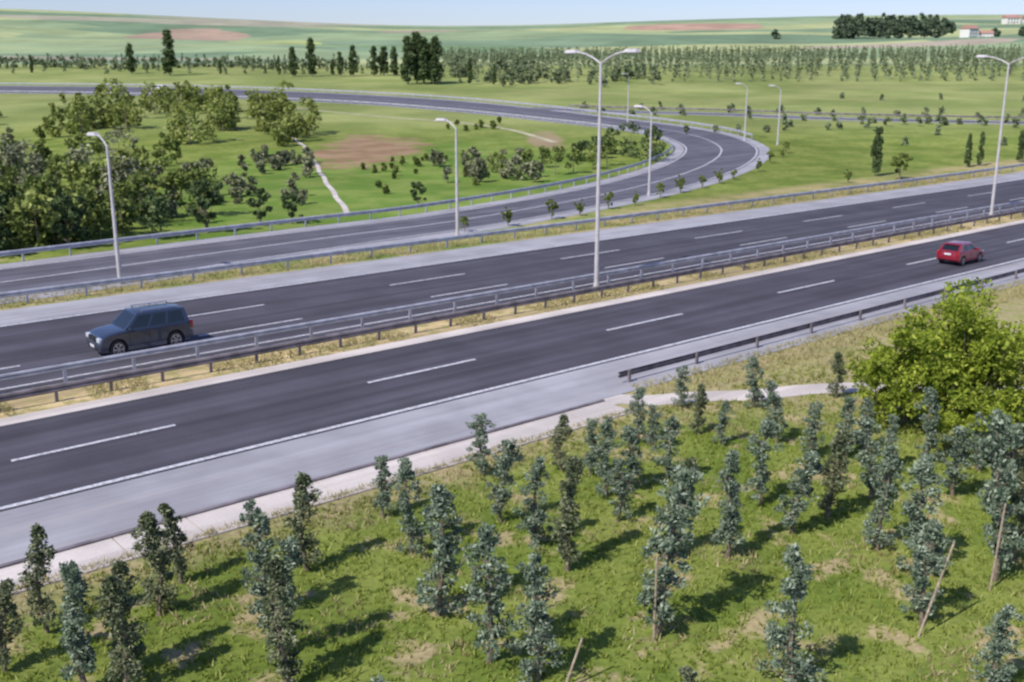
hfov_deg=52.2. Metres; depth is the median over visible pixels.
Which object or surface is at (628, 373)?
guardrail
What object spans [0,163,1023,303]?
guardrail
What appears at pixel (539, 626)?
young spruce tree
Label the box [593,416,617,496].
young spruce tree
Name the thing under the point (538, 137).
dirt track
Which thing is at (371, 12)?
sky
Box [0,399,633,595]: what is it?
drainage channel
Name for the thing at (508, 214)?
sapling
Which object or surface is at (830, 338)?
verge grass
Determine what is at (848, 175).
sapling
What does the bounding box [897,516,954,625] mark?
young spruce tree
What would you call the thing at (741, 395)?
concrete path
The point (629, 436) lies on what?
young spruce tree
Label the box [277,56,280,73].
poplar tree
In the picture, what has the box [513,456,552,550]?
young spruce tree
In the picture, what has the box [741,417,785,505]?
young spruce tree
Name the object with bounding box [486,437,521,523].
young spruce tree
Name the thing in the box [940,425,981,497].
young spruce tree
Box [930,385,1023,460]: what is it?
bush
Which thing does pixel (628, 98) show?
street lamp
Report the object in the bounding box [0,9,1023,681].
ground
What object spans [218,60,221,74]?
poplar tree
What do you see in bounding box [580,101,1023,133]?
roadside shrubs
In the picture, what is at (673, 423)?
young spruce tree
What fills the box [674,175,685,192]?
sapling
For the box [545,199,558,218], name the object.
sapling
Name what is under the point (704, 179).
sapling
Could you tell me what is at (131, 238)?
guardrail
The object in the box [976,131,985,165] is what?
poplar tree
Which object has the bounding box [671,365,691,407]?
young spruce tree
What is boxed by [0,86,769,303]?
ramp road
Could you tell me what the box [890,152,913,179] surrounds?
round tree
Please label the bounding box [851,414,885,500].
young spruce tree
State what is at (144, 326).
suv
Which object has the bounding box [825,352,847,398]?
young spruce tree
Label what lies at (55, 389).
guardrail
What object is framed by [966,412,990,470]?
young spruce tree
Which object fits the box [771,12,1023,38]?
distant forest
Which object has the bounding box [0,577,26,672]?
young spruce tree
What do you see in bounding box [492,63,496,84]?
poplar tree
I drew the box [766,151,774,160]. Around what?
sapling
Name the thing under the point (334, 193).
drain path
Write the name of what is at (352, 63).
poplar tree
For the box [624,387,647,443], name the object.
young spruce tree
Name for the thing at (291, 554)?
young spruce tree
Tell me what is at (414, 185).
round tree
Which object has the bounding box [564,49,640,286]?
street lamp
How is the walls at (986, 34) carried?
on the ground at (340, 143)
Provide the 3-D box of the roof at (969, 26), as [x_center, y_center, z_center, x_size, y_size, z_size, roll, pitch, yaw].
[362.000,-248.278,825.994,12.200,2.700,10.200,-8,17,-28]
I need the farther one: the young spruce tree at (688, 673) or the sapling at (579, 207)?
the sapling at (579, 207)
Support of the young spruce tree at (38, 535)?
on the ground at (340, 143)
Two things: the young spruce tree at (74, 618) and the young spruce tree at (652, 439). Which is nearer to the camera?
the young spruce tree at (74, 618)
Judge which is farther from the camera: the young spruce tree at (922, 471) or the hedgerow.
the hedgerow
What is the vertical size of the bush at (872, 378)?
3.690 m
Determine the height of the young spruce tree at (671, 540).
4.037 m
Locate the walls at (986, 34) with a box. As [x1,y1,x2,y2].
[978,33,993,36]
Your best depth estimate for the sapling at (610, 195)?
89.81 m
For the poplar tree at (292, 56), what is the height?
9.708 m
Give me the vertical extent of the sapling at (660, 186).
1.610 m
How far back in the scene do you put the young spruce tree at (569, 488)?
25.26 m
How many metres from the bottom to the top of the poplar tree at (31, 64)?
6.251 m
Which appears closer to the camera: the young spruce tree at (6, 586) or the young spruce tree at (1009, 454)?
the young spruce tree at (6, 586)
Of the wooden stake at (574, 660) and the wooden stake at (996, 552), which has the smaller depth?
the wooden stake at (574, 660)
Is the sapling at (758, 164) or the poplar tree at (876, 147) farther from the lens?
the sapling at (758, 164)
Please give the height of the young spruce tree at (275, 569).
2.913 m
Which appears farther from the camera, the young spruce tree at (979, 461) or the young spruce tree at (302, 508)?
the young spruce tree at (979, 461)
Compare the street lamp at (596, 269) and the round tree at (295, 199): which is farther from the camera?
the round tree at (295, 199)
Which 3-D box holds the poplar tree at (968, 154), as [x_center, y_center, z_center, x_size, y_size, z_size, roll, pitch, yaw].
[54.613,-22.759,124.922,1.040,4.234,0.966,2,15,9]
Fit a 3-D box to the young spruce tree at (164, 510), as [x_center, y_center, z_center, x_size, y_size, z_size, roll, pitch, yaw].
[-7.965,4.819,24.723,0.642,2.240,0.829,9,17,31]
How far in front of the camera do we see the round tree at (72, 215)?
69.83 m
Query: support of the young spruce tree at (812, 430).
on the ground at (340, 143)
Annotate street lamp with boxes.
[86,132,122,284]
[435,118,459,234]
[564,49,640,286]
[622,73,628,121]
[634,105,651,195]
[735,83,747,140]
[769,85,780,144]
[976,55,1023,214]
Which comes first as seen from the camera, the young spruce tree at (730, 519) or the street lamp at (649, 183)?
the young spruce tree at (730, 519)
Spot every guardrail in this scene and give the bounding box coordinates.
[0,83,751,138]
[0,90,672,260]
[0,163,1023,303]
[0,200,1023,381]
[0,209,1023,412]
[569,104,1023,120]
[618,268,1023,381]
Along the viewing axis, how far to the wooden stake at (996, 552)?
24.43 m
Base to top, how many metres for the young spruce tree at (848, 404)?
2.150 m
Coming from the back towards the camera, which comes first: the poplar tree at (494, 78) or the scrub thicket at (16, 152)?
the poplar tree at (494, 78)
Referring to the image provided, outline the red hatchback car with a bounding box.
[936,240,983,265]
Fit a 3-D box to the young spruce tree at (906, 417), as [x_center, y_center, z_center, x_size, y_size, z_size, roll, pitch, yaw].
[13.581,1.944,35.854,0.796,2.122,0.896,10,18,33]
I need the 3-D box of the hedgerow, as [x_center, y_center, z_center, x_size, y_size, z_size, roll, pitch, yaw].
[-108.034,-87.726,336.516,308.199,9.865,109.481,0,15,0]
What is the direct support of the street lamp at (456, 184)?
on the ground at (340, 143)
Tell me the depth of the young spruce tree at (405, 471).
26.09 m
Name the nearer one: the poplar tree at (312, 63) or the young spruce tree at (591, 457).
the young spruce tree at (591, 457)
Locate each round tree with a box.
[46,192,85,248]
[185,178,224,232]
[244,188,272,221]
[281,192,303,223]
[410,181,426,203]
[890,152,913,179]
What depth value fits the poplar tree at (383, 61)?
337.63 m
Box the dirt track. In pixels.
[296,108,555,141]
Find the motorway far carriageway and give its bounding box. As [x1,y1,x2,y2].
[0,171,1023,392]
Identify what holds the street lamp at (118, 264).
on the ground at (340, 143)
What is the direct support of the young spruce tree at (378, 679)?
on the ground at (340, 143)
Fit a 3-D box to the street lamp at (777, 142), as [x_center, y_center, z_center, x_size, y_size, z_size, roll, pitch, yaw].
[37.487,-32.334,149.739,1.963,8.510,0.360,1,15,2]
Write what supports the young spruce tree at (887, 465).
on the ground at (340, 143)
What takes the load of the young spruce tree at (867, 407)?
on the ground at (340, 143)
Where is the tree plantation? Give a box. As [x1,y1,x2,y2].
[1,43,1023,145]
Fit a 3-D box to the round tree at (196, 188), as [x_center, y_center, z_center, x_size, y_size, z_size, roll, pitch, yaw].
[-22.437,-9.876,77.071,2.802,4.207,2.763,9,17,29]
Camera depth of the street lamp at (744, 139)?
154.51 m
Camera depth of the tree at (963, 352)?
33.90 m
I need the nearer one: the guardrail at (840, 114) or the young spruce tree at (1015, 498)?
the young spruce tree at (1015, 498)
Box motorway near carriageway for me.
[0,220,1023,563]
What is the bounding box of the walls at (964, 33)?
[959,28,978,37]
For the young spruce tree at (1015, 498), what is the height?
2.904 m
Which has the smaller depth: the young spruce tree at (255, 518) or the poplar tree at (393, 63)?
the young spruce tree at (255, 518)
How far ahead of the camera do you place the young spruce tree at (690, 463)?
25.89 m
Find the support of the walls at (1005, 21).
on the ground at (340, 143)
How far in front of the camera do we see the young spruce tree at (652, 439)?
33.30 m
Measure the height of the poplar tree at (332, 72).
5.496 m
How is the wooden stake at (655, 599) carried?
on the ground at (340, 143)
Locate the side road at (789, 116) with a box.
[534,107,1023,123]
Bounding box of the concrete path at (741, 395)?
[604,382,1023,404]
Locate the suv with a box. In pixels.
[86,300,192,354]
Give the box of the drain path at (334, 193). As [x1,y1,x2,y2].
[295,138,348,212]
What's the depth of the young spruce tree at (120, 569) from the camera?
21.02 m
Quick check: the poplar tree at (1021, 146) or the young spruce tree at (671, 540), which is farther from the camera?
the poplar tree at (1021, 146)
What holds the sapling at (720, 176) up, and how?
on the ground at (340, 143)
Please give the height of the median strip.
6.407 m
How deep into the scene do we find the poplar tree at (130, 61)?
346.91 m
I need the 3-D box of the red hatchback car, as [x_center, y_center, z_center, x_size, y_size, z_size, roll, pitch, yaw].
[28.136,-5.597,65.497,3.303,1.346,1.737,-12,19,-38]
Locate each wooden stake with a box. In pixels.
[566,637,582,681]
[652,556,657,642]
[917,541,954,636]
[989,503,1005,589]
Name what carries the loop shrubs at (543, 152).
on the ground at (340, 143)
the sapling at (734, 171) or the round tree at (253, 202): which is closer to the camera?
the round tree at (253, 202)
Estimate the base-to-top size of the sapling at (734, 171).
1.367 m
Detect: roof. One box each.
[959,25,979,28]
[979,30,993,33]
[1001,15,1021,17]
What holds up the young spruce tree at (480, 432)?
on the ground at (340, 143)
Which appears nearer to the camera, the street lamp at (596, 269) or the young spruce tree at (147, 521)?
the young spruce tree at (147, 521)
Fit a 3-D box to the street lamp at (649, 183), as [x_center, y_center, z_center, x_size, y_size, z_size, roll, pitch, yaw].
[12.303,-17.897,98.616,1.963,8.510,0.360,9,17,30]
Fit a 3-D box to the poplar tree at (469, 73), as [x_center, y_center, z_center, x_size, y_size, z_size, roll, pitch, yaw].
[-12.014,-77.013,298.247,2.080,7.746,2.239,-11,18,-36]
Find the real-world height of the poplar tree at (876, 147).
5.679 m
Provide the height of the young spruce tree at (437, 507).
3.396 m
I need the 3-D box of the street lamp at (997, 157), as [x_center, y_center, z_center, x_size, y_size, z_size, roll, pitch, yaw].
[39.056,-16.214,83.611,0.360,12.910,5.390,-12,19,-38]
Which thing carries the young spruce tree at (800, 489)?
on the ground at (340, 143)
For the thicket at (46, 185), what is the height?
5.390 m
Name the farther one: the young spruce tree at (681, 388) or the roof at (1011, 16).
the roof at (1011, 16)
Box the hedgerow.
[0,55,661,86]
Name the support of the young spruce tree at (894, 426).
on the ground at (340, 143)
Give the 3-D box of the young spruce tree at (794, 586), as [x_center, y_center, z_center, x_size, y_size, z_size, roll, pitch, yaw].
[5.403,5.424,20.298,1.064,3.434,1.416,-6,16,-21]
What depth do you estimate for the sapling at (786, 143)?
139.96 m
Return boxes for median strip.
[0,209,1023,418]
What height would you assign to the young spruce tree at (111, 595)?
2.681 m
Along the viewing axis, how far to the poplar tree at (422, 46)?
297.20 m
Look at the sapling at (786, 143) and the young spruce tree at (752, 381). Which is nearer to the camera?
the young spruce tree at (752, 381)
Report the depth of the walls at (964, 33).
824.03 m
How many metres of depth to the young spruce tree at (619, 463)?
28.11 m
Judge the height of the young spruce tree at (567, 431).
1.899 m
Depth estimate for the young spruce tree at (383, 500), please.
28.39 m
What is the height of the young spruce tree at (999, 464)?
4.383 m
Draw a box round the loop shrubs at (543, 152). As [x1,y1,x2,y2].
[360,116,618,193]
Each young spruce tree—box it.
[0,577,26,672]
[18,522,58,633]
[57,559,96,681]
[91,574,149,681]
[103,558,149,664]
[128,510,179,616]
[156,502,194,583]
[239,498,280,619]
[256,535,303,650]
[260,554,309,681]
[282,471,323,570]
[369,674,387,681]
[370,454,396,518]
[392,457,427,554]
[415,483,463,616]
[459,521,516,664]
[465,412,495,475]
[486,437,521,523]
[510,552,564,681]
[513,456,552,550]
[548,413,574,470]
[550,455,584,571]
[582,417,601,475]
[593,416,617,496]
[602,458,635,521]
[613,425,647,492]
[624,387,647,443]
[636,465,710,636]
[643,404,664,449]
[650,415,683,482]
[657,456,701,556]
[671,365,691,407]
[677,665,698,681]
[687,383,708,434]
[710,449,745,558]
[711,400,735,444]
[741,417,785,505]
[742,355,766,407]
[754,542,827,681]
[763,379,788,443]
[774,450,822,533]
[799,400,825,453]
[815,429,851,518]
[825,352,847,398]
[834,397,858,456]
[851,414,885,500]
[854,397,876,449]
[861,444,905,550]
[880,414,901,462]
[895,452,944,579]
[896,381,919,424]
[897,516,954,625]
[913,387,943,460]
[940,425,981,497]
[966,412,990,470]
[969,603,1023,681]
[974,408,1023,581]
[978,422,1023,514]
[1003,457,1023,562]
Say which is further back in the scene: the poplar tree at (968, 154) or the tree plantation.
the tree plantation
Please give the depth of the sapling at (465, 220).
77.60 m
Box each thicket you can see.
[0,78,322,247]
[0,120,666,251]
[0,124,544,219]
[0,131,218,248]
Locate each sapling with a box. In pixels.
[459,215,468,231]
[501,206,512,225]
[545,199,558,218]
[573,198,584,215]
[603,191,613,208]
[632,191,639,205]
[656,182,664,197]
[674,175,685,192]
[698,175,706,185]
[713,168,723,183]
[731,169,737,180]
[756,158,761,171]
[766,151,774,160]
[783,141,790,153]
[843,169,852,181]
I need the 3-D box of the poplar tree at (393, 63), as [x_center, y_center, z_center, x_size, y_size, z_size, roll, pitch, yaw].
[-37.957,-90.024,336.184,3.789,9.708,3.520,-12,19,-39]
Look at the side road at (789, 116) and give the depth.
196.31 m
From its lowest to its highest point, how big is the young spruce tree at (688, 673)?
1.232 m
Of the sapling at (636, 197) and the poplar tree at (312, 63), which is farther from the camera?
the poplar tree at (312, 63)
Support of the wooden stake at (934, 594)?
on the ground at (340, 143)
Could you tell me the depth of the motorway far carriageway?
60.99 m
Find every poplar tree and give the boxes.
[29,55,33,71]
[124,43,134,73]
[160,29,176,75]
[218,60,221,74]
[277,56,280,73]
[287,46,297,76]
[305,37,317,76]
[330,59,334,74]
[336,52,342,75]
[347,44,358,75]
[369,45,378,75]
[377,46,388,75]
[389,46,398,75]
[399,35,416,83]
[409,31,420,83]
[415,36,431,83]
[428,35,443,83]
[467,58,473,82]
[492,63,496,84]
[870,127,883,175]
[964,134,972,165]
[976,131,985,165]
[1016,130,1023,161]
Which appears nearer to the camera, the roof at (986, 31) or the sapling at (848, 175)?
the sapling at (848, 175)
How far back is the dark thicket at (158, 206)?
75.02 m
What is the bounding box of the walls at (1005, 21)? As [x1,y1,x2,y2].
[1001,18,1020,23]
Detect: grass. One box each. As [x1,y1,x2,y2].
[0,170,1023,592]
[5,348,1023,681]
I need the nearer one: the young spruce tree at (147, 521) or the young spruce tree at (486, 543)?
the young spruce tree at (486, 543)
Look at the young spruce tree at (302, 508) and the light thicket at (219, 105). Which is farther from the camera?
the light thicket at (219, 105)
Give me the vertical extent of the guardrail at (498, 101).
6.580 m
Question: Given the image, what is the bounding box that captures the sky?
[0,0,1023,25]
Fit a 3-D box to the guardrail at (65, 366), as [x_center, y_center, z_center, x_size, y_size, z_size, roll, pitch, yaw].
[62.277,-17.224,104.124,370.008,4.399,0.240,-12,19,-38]
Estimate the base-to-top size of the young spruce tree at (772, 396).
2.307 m
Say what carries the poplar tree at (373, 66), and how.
on the ground at (340, 143)
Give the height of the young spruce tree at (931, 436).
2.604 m
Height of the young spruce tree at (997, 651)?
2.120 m
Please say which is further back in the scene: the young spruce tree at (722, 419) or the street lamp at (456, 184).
the street lamp at (456, 184)
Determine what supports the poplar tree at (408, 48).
on the ground at (340, 143)
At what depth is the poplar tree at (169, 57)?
336.72 m
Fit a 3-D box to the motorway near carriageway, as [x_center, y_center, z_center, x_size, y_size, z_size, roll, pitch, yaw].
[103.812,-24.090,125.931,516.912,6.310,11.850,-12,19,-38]
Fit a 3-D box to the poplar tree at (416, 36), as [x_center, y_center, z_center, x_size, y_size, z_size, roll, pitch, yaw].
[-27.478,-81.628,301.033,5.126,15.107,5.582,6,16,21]
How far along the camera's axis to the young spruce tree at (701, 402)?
34.86 m
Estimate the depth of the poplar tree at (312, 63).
332.18 m
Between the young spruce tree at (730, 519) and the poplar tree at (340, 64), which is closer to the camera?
the young spruce tree at (730, 519)
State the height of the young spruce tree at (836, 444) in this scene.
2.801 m

